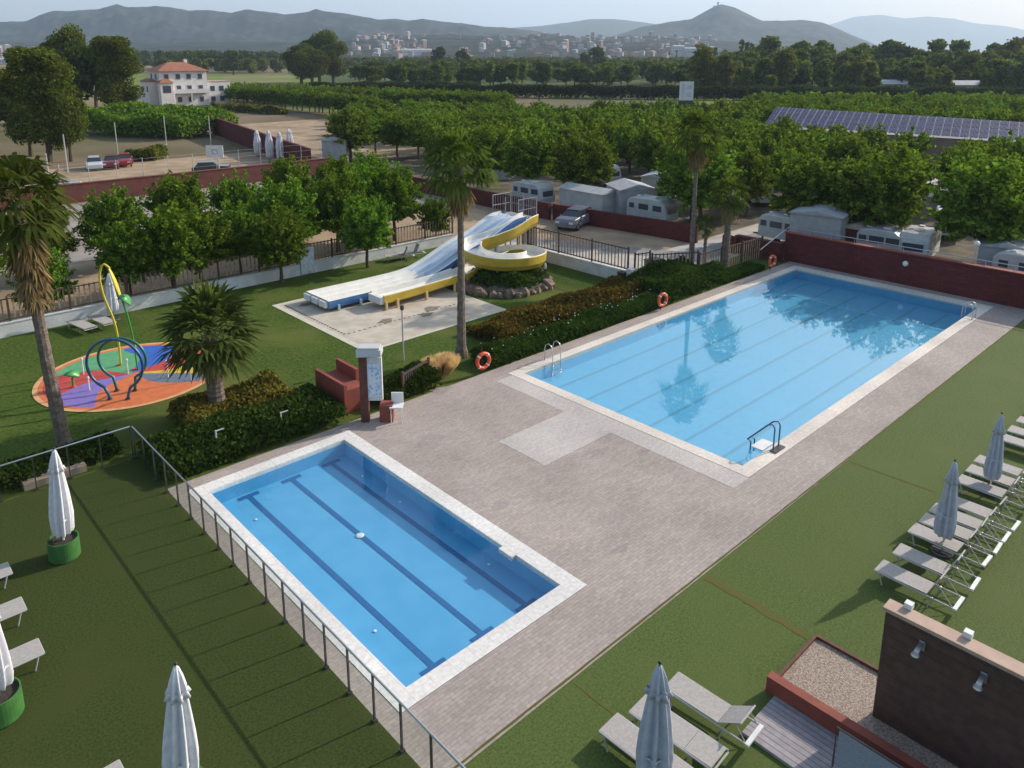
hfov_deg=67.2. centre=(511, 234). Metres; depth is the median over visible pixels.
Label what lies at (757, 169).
mulberry tree
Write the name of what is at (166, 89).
window
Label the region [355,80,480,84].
hedge
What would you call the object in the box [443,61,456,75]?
field tree
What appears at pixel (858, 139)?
mulberry tree
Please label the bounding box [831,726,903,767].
ramp railing
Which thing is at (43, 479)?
stone step
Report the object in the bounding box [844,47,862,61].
wood tree
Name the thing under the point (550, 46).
town house
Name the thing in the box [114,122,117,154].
pole
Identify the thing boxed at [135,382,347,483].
hedge
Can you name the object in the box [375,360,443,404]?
hedge
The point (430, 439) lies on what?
damp paving
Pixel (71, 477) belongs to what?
glass fence
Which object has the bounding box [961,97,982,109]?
mulberry tree
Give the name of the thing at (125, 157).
parked car
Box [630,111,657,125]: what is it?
mulberry tree
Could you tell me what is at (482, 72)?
field tree
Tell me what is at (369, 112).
mulberry tree
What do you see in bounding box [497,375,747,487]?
repaired paving
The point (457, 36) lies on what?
town house
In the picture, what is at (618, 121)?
mulberry tree
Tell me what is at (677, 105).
mulberry tree
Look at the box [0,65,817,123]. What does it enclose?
fields
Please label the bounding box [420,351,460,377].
dry grass clump
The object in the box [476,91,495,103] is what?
orchard tree
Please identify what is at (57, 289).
picket fence
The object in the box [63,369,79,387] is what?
water mushroom
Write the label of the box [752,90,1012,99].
camp tree mass
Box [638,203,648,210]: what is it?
window
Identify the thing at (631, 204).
window
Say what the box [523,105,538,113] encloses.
mulberry tree
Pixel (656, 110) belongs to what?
mulberry tree
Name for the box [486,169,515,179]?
tent awning
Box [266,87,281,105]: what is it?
orchard tree
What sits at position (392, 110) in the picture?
mulberry tree
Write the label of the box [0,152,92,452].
palm tree
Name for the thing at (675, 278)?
hedge
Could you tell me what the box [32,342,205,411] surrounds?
splash pad
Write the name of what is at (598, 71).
field tree
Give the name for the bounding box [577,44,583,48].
town house
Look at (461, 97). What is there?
orchard tree
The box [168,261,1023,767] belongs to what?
pool deck
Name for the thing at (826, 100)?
mulberry tree
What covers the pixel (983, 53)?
wood tree
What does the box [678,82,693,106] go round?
billboard
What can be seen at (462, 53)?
dark tree
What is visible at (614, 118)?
mulberry tree
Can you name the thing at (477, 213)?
gravel road
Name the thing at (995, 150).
mulberry tree
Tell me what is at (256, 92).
orchard tree
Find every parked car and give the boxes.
[33,177,80,184]
[85,155,102,169]
[102,154,120,168]
[117,152,132,165]
[191,161,230,170]
[554,205,591,230]
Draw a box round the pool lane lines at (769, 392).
[558,283,948,457]
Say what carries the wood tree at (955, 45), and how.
on the ground at (96, 144)
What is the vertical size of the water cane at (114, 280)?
4.812 m
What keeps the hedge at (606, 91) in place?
on the ground at (96, 144)
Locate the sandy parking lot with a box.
[12,119,424,187]
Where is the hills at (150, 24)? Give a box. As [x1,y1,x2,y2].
[0,4,553,42]
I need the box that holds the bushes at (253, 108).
[210,101,288,114]
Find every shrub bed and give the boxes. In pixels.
[165,369,297,425]
[466,275,649,342]
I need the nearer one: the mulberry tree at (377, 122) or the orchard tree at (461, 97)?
the mulberry tree at (377, 122)
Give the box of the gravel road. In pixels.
[396,178,947,272]
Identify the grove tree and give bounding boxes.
[280,43,313,83]
[290,47,331,81]
[300,29,339,81]
[319,40,348,82]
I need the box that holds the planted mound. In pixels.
[456,266,554,298]
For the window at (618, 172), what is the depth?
82.46 m
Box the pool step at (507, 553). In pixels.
[499,546,515,560]
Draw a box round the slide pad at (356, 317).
[272,288,505,347]
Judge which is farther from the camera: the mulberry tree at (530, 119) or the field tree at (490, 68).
the field tree at (490, 68)
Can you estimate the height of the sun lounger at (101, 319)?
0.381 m
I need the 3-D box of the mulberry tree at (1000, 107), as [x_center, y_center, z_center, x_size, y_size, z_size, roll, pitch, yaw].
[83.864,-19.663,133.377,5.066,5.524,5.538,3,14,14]
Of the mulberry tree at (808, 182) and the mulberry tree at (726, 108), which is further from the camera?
the mulberry tree at (726, 108)
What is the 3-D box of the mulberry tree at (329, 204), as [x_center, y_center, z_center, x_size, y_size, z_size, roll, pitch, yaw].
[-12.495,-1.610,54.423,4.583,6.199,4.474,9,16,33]
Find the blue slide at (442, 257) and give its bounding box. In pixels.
[303,211,525,310]
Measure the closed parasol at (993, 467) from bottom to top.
2.835 m
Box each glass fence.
[0,426,134,502]
[131,426,465,767]
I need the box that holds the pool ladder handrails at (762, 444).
[747,421,784,453]
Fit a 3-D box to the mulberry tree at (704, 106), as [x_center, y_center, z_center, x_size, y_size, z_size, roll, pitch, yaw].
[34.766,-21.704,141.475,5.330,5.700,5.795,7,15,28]
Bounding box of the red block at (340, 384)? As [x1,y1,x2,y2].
[315,358,360,412]
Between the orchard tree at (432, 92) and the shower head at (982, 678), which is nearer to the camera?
the shower head at (982, 678)
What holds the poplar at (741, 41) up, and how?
on the fields
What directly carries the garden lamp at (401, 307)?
on the lawn at (297, 352)
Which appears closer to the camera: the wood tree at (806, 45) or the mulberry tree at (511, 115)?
the mulberry tree at (511, 115)
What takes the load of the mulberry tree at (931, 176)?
on the camp ground at (964, 247)
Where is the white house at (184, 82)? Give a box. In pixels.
[140,59,230,105]
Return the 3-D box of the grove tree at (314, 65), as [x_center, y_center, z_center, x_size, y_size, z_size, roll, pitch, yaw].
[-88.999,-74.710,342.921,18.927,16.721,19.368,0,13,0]
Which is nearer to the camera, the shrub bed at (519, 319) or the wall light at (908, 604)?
the wall light at (908, 604)
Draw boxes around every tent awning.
[321,135,348,162]
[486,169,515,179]
[557,182,615,211]
[605,178,655,213]
[640,170,670,197]
[789,202,859,240]
[845,220,892,242]
[976,237,1023,265]
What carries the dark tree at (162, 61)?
on the fields
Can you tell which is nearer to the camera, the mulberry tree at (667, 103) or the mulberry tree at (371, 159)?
the mulberry tree at (371, 159)
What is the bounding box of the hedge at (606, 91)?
[306,81,747,100]
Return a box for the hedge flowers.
[493,289,650,345]
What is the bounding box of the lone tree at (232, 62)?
[221,50,242,74]
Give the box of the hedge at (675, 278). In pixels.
[621,255,726,303]
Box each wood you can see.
[121,49,283,67]
[150,55,691,73]
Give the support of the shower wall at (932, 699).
on the turf terrace at (814, 557)
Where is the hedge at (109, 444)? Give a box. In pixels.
[0,429,123,492]
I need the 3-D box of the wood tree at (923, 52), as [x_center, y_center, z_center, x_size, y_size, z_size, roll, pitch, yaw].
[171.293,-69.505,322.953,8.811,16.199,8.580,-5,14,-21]
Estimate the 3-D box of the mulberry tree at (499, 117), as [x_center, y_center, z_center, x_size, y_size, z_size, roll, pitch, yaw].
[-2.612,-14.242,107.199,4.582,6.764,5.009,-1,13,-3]
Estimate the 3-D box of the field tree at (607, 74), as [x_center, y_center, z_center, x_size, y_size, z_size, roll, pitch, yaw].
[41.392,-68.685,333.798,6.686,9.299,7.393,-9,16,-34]
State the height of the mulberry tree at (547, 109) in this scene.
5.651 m
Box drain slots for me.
[285,304,454,333]
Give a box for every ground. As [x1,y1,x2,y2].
[0,64,949,346]
[352,99,978,262]
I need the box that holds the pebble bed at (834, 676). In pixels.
[778,634,957,767]
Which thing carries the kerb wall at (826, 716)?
on the turf terrace at (814, 557)
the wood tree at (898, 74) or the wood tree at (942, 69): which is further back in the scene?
the wood tree at (898, 74)
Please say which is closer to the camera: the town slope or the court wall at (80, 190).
the court wall at (80, 190)
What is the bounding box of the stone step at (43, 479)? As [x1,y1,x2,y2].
[18,454,86,490]
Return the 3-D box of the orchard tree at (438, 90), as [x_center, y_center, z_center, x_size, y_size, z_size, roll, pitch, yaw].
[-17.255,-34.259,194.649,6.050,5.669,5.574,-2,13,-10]
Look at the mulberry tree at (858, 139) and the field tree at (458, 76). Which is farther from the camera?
the field tree at (458, 76)
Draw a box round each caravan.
[512,180,554,202]
[595,164,621,184]
[627,194,677,220]
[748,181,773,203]
[753,211,789,241]
[856,224,902,250]
[900,224,940,255]
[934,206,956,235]
[992,249,1023,271]
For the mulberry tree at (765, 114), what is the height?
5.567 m
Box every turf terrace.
[0,458,420,767]
[464,319,1023,767]
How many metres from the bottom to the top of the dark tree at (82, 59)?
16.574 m
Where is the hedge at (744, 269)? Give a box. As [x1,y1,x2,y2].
[713,261,765,283]
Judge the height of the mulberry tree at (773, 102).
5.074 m
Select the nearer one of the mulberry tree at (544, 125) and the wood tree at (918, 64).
the mulberry tree at (544, 125)
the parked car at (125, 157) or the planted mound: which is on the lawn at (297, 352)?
the planted mound
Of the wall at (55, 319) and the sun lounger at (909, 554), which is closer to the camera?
the sun lounger at (909, 554)
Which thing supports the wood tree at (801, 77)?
on the fields
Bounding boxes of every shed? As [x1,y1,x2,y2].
[0,58,6,63]
[401,49,433,55]
[671,45,684,56]
[684,47,696,56]
[880,80,909,88]
[952,80,979,87]
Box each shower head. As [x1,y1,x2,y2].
[911,639,925,657]
[973,671,987,691]
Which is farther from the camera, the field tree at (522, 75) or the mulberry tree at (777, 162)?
the field tree at (522, 75)
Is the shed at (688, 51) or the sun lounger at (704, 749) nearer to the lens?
the sun lounger at (704, 749)
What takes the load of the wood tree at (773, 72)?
on the fields
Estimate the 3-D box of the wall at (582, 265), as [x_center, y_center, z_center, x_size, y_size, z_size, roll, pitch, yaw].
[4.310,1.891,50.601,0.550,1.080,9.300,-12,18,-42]
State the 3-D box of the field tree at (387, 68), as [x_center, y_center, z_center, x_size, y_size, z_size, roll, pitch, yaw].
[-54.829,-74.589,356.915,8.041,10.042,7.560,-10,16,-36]
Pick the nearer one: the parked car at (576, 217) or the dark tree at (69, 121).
the parked car at (576, 217)
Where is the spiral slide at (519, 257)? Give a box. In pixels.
[368,212,546,310]
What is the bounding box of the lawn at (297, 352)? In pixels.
[0,247,788,501]
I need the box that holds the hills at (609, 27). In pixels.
[516,19,654,36]
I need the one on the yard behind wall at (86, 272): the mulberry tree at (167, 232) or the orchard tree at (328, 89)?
the mulberry tree at (167, 232)
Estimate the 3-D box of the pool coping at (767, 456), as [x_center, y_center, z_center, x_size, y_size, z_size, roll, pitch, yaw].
[13.447,5.185,38.806,26.270,0.152,11.850,-12,18,-42]
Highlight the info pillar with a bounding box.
[356,343,382,422]
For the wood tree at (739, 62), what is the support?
on the fields
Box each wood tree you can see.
[687,61,696,80]
[688,79,699,87]
[733,60,743,85]
[734,66,742,85]
[736,56,754,67]
[738,50,760,57]
[741,66,754,86]
[754,57,774,85]
[759,35,781,56]
[763,74,777,86]
[764,53,776,58]
[767,59,779,81]
[788,65,810,85]
[790,40,811,59]
[793,47,809,62]
[796,59,812,84]
[808,40,831,57]
[808,57,815,84]
[809,58,819,80]
[810,40,836,53]
[810,46,832,84]
[812,65,835,81]
[814,58,834,88]
[815,53,832,73]
[832,52,841,86]
[832,63,853,86]
[834,52,853,72]
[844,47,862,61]
[849,61,867,85]
[857,42,876,51]
[860,47,873,54]
[863,59,879,86]
[866,74,882,86]
[873,39,897,60]
[877,60,891,76]
[882,66,901,79]
[884,40,905,59]
[889,68,907,81]
[891,58,911,69]
[901,45,917,57]
[904,60,926,78]
[906,60,927,86]
[912,68,928,87]
[914,49,931,64]
[920,73,934,87]
[927,38,947,53]
[927,66,940,71]
[929,51,947,65]
[930,49,953,60]
[933,58,955,69]
[936,68,950,91]
[939,70,954,85]
[948,39,970,61]
[951,48,973,60]
[954,57,961,65]
[954,70,971,79]
[959,52,980,79]
[973,67,987,79]
[976,53,984,70]
[978,72,990,86]
[981,49,1002,57]
[982,53,1005,68]
[985,42,1002,51]
[987,58,1003,72]
[988,70,1006,86]
[997,49,1015,59]
[999,59,1020,87]
[1008,58,1018,63]
[1015,49,1023,62]
[1016,60,1023,86]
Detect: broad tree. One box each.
[689,43,719,86]
[714,50,738,86]
[772,46,799,86]
[848,53,869,85]
[992,37,1023,54]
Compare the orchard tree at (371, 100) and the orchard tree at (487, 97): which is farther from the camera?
the orchard tree at (487, 97)
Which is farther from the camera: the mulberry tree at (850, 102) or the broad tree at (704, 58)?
the broad tree at (704, 58)
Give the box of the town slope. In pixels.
[0,35,842,59]
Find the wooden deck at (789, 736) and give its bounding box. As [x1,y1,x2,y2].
[742,696,840,767]
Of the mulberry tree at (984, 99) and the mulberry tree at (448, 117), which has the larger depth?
the mulberry tree at (984, 99)
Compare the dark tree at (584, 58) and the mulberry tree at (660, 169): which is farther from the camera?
the dark tree at (584, 58)
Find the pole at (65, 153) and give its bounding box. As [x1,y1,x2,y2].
[62,134,68,172]
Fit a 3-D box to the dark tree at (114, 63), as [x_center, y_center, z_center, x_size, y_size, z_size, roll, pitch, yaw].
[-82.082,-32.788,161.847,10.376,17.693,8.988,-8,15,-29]
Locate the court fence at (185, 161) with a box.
[48,143,320,183]
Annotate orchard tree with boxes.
[223,85,242,101]
[226,85,240,102]
[232,84,244,103]
[237,85,255,103]
[243,85,256,102]
[248,86,265,103]
[252,86,269,105]
[255,86,270,103]
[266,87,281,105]
[270,86,288,107]
[273,84,287,103]
[273,88,289,107]
[282,89,294,108]
[284,87,303,109]
[289,89,308,110]
[296,89,314,110]
[299,84,313,91]
[301,90,325,111]
[305,89,321,112]
[309,90,327,113]
[317,85,333,91]
[317,90,338,113]
[321,90,337,108]
[326,86,340,93]
[326,93,345,112]
[330,92,349,111]
[334,87,345,93]
[337,91,354,109]
[344,93,362,107]
[345,86,354,94]
[347,92,366,105]
[352,87,367,94]
[360,94,379,102]
[364,87,377,95]
[365,94,387,108]
[367,88,382,96]
[375,88,394,103]
[388,88,406,103]
[391,86,404,91]
[392,89,412,103]
[403,88,421,102]
[415,90,429,101]
[422,89,440,100]
[430,89,446,101]
[435,87,447,93]
[440,91,457,102]
[445,90,468,102]
[454,91,472,104]
[465,92,482,105]
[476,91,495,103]
[482,92,497,103]
[491,92,513,103]
[495,90,514,99]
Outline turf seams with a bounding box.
[453,322,1020,767]
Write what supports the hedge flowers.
in the hedge at (588, 321)
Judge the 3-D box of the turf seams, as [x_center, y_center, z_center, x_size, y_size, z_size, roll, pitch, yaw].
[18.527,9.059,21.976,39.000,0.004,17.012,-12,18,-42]
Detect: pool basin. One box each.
[212,443,557,708]
[529,271,974,474]
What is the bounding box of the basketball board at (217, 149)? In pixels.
[206,146,223,167]
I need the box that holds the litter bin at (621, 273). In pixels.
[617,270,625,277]
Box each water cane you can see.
[98,263,121,365]
[119,294,138,370]
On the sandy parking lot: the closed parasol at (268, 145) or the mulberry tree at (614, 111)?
the closed parasol at (268, 145)
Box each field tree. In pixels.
[347,66,356,79]
[353,65,362,81]
[360,65,379,81]
[365,59,375,66]
[376,66,384,81]
[381,65,387,80]
[385,62,397,79]
[387,64,405,81]
[402,61,417,81]
[402,66,408,80]
[407,67,420,80]
[419,67,430,81]
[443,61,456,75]
[443,66,452,81]
[447,66,454,80]
[454,61,460,80]
[454,67,464,81]
[462,64,479,81]
[469,59,478,63]
[473,67,487,83]
[484,61,495,84]
[494,63,506,82]
[505,62,520,83]
[516,61,528,82]
[526,63,532,79]
[528,67,538,83]
[533,59,541,67]
[535,62,549,83]
[541,62,553,83]
[551,67,564,81]
[552,60,563,70]
[558,69,570,84]
[564,65,581,84]
[576,63,587,83]
[578,67,596,83]
[591,65,603,84]
[600,65,614,85]
[602,62,613,84]
[610,66,621,84]
[616,67,624,83]
[621,64,635,84]
[634,65,639,79]
[636,60,648,78]
[645,67,659,84]
[648,62,661,85]
[657,62,675,83]
[673,68,688,82]
[676,61,689,75]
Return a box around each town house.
[3,44,10,49]
[353,45,360,50]
[361,35,368,39]
[363,45,369,49]
[374,48,380,53]
[379,44,385,48]
[392,46,399,50]
[392,50,401,55]
[394,53,402,57]
[399,40,403,47]
[402,35,409,38]
[408,50,412,56]
[420,39,426,47]
[422,51,431,55]
[454,34,460,38]
[479,42,485,49]
[501,40,507,46]
[507,50,513,56]
[530,39,536,43]
[534,52,543,56]
[542,33,546,38]
[546,43,554,49]
[552,51,558,56]
[563,39,568,48]
[569,41,575,45]
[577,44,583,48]
[587,41,593,47]
[598,40,602,45]
[606,49,615,54]
[610,51,618,55]
[613,43,619,48]
[617,51,623,56]
[631,51,641,56]
[632,36,638,41]
[647,51,654,55]
[689,38,694,44]
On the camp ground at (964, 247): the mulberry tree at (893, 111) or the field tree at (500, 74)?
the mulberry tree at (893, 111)
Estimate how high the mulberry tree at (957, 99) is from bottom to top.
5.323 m
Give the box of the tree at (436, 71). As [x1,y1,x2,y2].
[427,61,445,81]
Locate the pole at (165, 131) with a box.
[163,116,167,144]
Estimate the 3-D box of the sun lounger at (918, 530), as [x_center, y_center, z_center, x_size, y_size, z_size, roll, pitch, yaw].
[12.367,8.615,21.804,0.664,0.962,2.037,-12,18,-41]
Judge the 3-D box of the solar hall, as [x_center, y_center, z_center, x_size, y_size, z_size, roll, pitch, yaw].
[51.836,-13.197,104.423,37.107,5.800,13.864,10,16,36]
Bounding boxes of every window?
[163,86,170,92]
[175,74,180,79]
[520,186,527,193]
[531,188,537,195]
[543,190,552,196]
[612,171,619,176]
[629,201,634,207]
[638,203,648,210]
[652,205,661,212]
[668,207,676,214]
[760,219,766,226]
[769,220,782,229]
[784,223,789,230]
[858,233,866,241]
[868,235,884,244]
[885,237,899,246]
[902,242,923,252]
[997,258,1008,268]
[1017,262,1023,271]
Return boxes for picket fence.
[0,275,126,321]
[125,216,452,296]
[401,357,429,398]
[527,227,629,268]
[634,250,650,269]
[651,250,698,263]
[699,236,763,266]
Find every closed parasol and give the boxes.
[0,616,13,690]
[47,447,74,539]
[105,272,119,320]
[162,662,198,767]
[253,130,261,155]
[265,130,273,159]
[276,131,283,157]
[286,128,293,142]
[636,660,673,767]
[930,459,960,558]
[979,412,1005,497]
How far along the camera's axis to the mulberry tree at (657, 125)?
93.31 m
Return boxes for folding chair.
[389,392,403,422]
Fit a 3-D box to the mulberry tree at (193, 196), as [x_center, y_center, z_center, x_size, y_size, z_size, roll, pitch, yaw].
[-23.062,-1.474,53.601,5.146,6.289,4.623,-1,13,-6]
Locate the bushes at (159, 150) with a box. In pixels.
[123,143,168,160]
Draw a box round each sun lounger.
[0,562,12,588]
[0,597,27,625]
[9,638,44,670]
[66,318,96,333]
[87,314,116,328]
[104,760,123,767]
[384,246,414,261]
[396,243,425,259]
[598,713,692,767]
[629,694,728,767]
[668,672,763,747]
[874,560,964,610]
[892,543,980,590]
[907,523,992,567]
[918,513,1002,554]
[929,503,1011,542]
[958,496,1020,531]
[959,474,1023,508]
[965,464,1023,496]
[973,455,1023,486]
[1004,434,1023,450]
[1007,425,1023,436]
[1015,416,1023,427]
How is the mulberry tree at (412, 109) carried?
on the sandy parking lot
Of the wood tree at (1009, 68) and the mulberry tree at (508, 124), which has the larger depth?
the wood tree at (1009, 68)
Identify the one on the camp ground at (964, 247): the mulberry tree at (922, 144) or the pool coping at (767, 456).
the mulberry tree at (922, 144)
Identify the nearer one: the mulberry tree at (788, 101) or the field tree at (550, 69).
the mulberry tree at (788, 101)
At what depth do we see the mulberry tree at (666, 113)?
112.50 m
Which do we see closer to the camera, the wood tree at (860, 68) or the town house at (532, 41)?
the wood tree at (860, 68)
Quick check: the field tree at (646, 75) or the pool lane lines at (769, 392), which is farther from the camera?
the field tree at (646, 75)
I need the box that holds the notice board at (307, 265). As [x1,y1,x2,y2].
[300,247,314,274]
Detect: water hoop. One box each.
[85,338,143,400]
[97,337,146,391]
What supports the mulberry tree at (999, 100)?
on the camp ground at (964, 247)
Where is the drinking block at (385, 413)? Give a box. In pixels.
[379,400,394,421]
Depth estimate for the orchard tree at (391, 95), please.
192.23 m
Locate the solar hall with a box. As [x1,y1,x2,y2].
[764,107,1023,166]
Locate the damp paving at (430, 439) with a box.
[339,386,649,554]
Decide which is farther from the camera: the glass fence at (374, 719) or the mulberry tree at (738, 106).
the mulberry tree at (738, 106)
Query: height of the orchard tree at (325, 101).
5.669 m
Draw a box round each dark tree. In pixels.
[0,67,42,156]
[0,95,13,130]
[2,45,81,161]
[37,83,89,161]
[38,23,87,97]
[62,44,119,108]
[89,35,146,105]
[155,58,170,65]
[430,46,445,62]
[454,47,469,59]
[580,51,591,62]
[588,46,606,69]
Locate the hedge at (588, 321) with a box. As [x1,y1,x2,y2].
[469,290,667,368]
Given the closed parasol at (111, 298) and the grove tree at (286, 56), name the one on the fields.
the grove tree at (286, 56)
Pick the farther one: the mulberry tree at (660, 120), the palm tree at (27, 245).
the mulberry tree at (660, 120)
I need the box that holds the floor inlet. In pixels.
[355,533,363,537]
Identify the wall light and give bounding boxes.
[904,599,914,610]
[963,628,973,639]
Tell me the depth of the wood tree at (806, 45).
355.38 m
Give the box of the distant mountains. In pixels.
[830,15,1023,52]
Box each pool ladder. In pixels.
[544,341,561,374]
[960,301,976,319]
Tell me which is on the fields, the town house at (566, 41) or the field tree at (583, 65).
the field tree at (583, 65)
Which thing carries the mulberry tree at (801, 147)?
on the camp ground at (964, 247)
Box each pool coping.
[189,430,586,711]
[509,265,993,476]
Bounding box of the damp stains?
[300,303,440,322]
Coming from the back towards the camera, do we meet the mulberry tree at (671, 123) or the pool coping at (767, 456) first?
the mulberry tree at (671, 123)
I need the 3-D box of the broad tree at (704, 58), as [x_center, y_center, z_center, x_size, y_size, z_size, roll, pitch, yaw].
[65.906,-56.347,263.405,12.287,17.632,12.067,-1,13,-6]
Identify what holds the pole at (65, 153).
on the sandy parking lot
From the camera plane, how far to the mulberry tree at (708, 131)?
91.03 m
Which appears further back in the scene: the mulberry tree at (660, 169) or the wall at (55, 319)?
the mulberry tree at (660, 169)
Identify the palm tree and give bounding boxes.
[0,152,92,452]
[147,278,272,410]
[413,125,502,358]
[669,109,726,261]
[696,214,716,263]
[707,173,751,267]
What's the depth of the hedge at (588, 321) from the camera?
38.03 m
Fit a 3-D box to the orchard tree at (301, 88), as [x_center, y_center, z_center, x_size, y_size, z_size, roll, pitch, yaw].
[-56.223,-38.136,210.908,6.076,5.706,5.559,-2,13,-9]
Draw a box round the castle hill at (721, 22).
[617,4,877,50]
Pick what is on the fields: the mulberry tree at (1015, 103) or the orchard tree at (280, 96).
the orchard tree at (280, 96)
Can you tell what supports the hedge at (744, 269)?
on the lawn at (297, 352)
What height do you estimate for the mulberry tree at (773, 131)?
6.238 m
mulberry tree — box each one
[0,195,83,257]
[0,233,9,277]
[5,247,77,312]
[76,182,147,254]
[89,218,163,296]
[132,198,210,287]
[141,169,210,221]
[177,202,236,279]
[204,168,263,223]
[210,199,264,274]
[247,203,310,282]
[249,174,322,265]
[258,154,318,205]
[303,167,367,252]
[310,152,360,193]
[322,102,376,162]
[336,193,396,267]
[337,162,391,221]
[347,101,365,108]
[347,104,369,113]
[348,107,367,113]
[349,149,389,176]
[354,109,376,122]
[364,160,424,240]
[366,112,384,150]
[371,99,389,108]
[371,100,394,113]
[371,107,397,145]
[375,104,396,112]
[377,110,410,156]
[378,99,400,110]
[386,103,408,114]
[390,108,410,115]
[394,111,416,118]
[395,96,407,107]
[398,112,433,158]
[402,98,422,109]
[404,102,423,113]
[411,107,438,149]
[412,104,441,116]
[414,97,435,104]
[414,109,437,120]
[415,195,451,234]
[416,103,438,113]
[418,120,452,165]
[420,101,440,108]
[421,115,472,172]
[430,105,453,118]
[433,112,460,127]
[436,101,456,109]
[439,104,457,112]
[442,108,464,122]
[446,99,462,105]
[450,102,468,111]
[461,107,485,124]
[461,121,516,186]
[467,100,488,108]
[467,120,498,139]
[470,107,492,118]
[473,103,498,113]
[481,107,506,130]
[484,101,501,107]
[486,117,516,148]
[492,97,505,103]
[495,107,521,128]
[499,97,518,106]
[500,126,563,179]
[501,101,524,110]
[512,112,548,128]
[513,118,547,138]
[518,106,552,122]
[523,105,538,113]
[528,98,549,109]
[537,104,554,116]
[538,118,567,132]
[543,105,562,114]
[544,108,562,132]
[545,122,585,143]
[545,123,619,184]
[549,110,585,139]
[556,104,576,114]
[570,104,598,119]
[579,111,608,132]
[581,117,619,145]
[585,105,613,119]
[590,99,609,109]
[592,107,617,120]
[598,113,629,124]
[604,103,624,114]
[609,100,630,110]
[610,109,629,124]
[610,118,646,173]
[615,104,631,113]
[616,119,640,163]
[628,99,646,113]
[628,107,653,122]
[628,123,668,172]
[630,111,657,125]
[638,123,677,146]
[641,106,663,114]
[644,112,675,127]
[646,101,664,110]
[648,108,675,118]
[649,119,685,137]
[650,137,675,170]
[652,134,736,221]
[654,97,677,111]
[656,133,747,228]
[662,115,687,128]
[667,121,691,137]
[669,102,689,109]
[671,104,688,112]
[673,106,699,130]
[681,100,699,107]
[688,111,721,135]
[689,116,724,141]
[691,100,715,112]
[701,134,726,153]
[708,102,723,110]
[709,97,731,107]
[717,106,750,127]
[718,104,734,113]
[719,117,745,133]
[719,119,748,139]
[721,136,754,161]
[724,127,760,145]
[731,100,742,107]
[731,142,776,216]
[732,101,741,110]
[738,112,771,132]
[740,98,760,111]
[741,93,760,101]
[743,108,761,122]
[746,102,768,111]
[747,122,791,142]
[750,104,774,123]
[751,134,784,161]
[759,145,815,195]
[765,149,859,215]
[766,102,783,110]
[766,114,800,132]
[768,100,782,106]
[769,91,790,99]
[775,122,805,140]
[776,96,799,104]
[778,130,826,151]
[778,132,824,161]
[786,101,811,108]
[797,123,829,144]
[799,91,818,99]
[806,131,835,160]
[807,101,823,108]
[810,123,851,143]
[817,96,836,105]
[823,130,879,175]
[825,104,840,110]
[826,133,871,152]
[827,92,841,101]
[828,101,852,110]
[828,139,941,228]
[836,100,853,108]
[837,95,859,103]
[840,99,858,105]
[841,93,854,98]
[844,107,873,112]
[850,92,867,98]
[851,89,872,97]
[851,103,874,111]
[852,122,894,158]
[854,103,884,111]
[858,95,875,105]
[873,100,890,108]
[874,102,906,114]
[885,99,907,108]
[886,155,925,222]
[888,125,935,161]
[889,106,910,114]
[890,93,909,103]
[892,149,936,200]
[894,101,914,114]
[904,98,917,110]
[911,106,925,114]
[917,105,943,115]
[920,100,940,108]
[921,106,951,117]
[925,147,1023,243]
[930,99,954,112]
[933,145,992,189]
[934,94,955,100]
[945,137,1000,154]
[946,106,972,117]
[950,91,973,97]
[951,95,972,102]
[953,110,985,119]
[955,138,1008,159]
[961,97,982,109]
[971,111,986,119]
[973,95,993,105]
[979,107,1007,118]
[982,91,998,98]
[984,107,1016,120]
[986,95,1003,104]
[988,129,1023,158]
[992,105,1014,112]
[1001,109,1023,121]
[1006,95,1023,106]
[1007,135,1023,156]
[1008,98,1023,110]
[1014,154,1023,169]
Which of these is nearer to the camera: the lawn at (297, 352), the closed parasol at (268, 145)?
the lawn at (297, 352)
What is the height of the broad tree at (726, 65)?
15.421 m
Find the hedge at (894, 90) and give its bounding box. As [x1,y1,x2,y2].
[747,84,1023,98]
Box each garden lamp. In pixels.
[400,305,403,360]
[974,241,979,262]
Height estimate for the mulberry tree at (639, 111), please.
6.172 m
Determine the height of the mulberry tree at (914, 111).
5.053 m
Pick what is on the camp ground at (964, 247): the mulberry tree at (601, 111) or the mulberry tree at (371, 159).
the mulberry tree at (601, 111)
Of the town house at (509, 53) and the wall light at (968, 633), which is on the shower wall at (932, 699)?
the wall light at (968, 633)
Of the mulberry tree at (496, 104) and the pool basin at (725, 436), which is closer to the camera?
the pool basin at (725, 436)
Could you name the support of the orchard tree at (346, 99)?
on the ground at (96, 144)
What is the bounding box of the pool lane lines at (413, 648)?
[237,458,536,675]
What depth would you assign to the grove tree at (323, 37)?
366.18 m
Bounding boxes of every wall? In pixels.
[0,157,328,210]
[0,176,447,321]
[0,233,453,337]
[212,117,310,160]
[348,164,550,219]
[545,249,636,277]
[553,203,698,242]
[722,234,783,261]
[760,227,1023,308]
[766,671,928,767]
[872,599,1023,767]
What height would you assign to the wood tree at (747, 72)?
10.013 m
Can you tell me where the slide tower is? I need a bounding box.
[492,192,536,247]
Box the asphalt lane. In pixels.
[511,181,940,261]
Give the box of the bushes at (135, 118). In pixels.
[82,101,238,138]
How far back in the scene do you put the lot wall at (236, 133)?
115.74 m
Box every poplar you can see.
[713,47,717,55]
[739,39,744,50]
[744,42,749,50]
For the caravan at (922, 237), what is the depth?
51.57 m
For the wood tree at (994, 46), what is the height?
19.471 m
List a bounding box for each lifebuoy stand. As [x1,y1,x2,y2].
[475,348,490,372]
[657,290,667,309]
[768,253,776,269]
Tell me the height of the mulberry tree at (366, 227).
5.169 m
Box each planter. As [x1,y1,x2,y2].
[0,677,24,729]
[46,529,80,564]

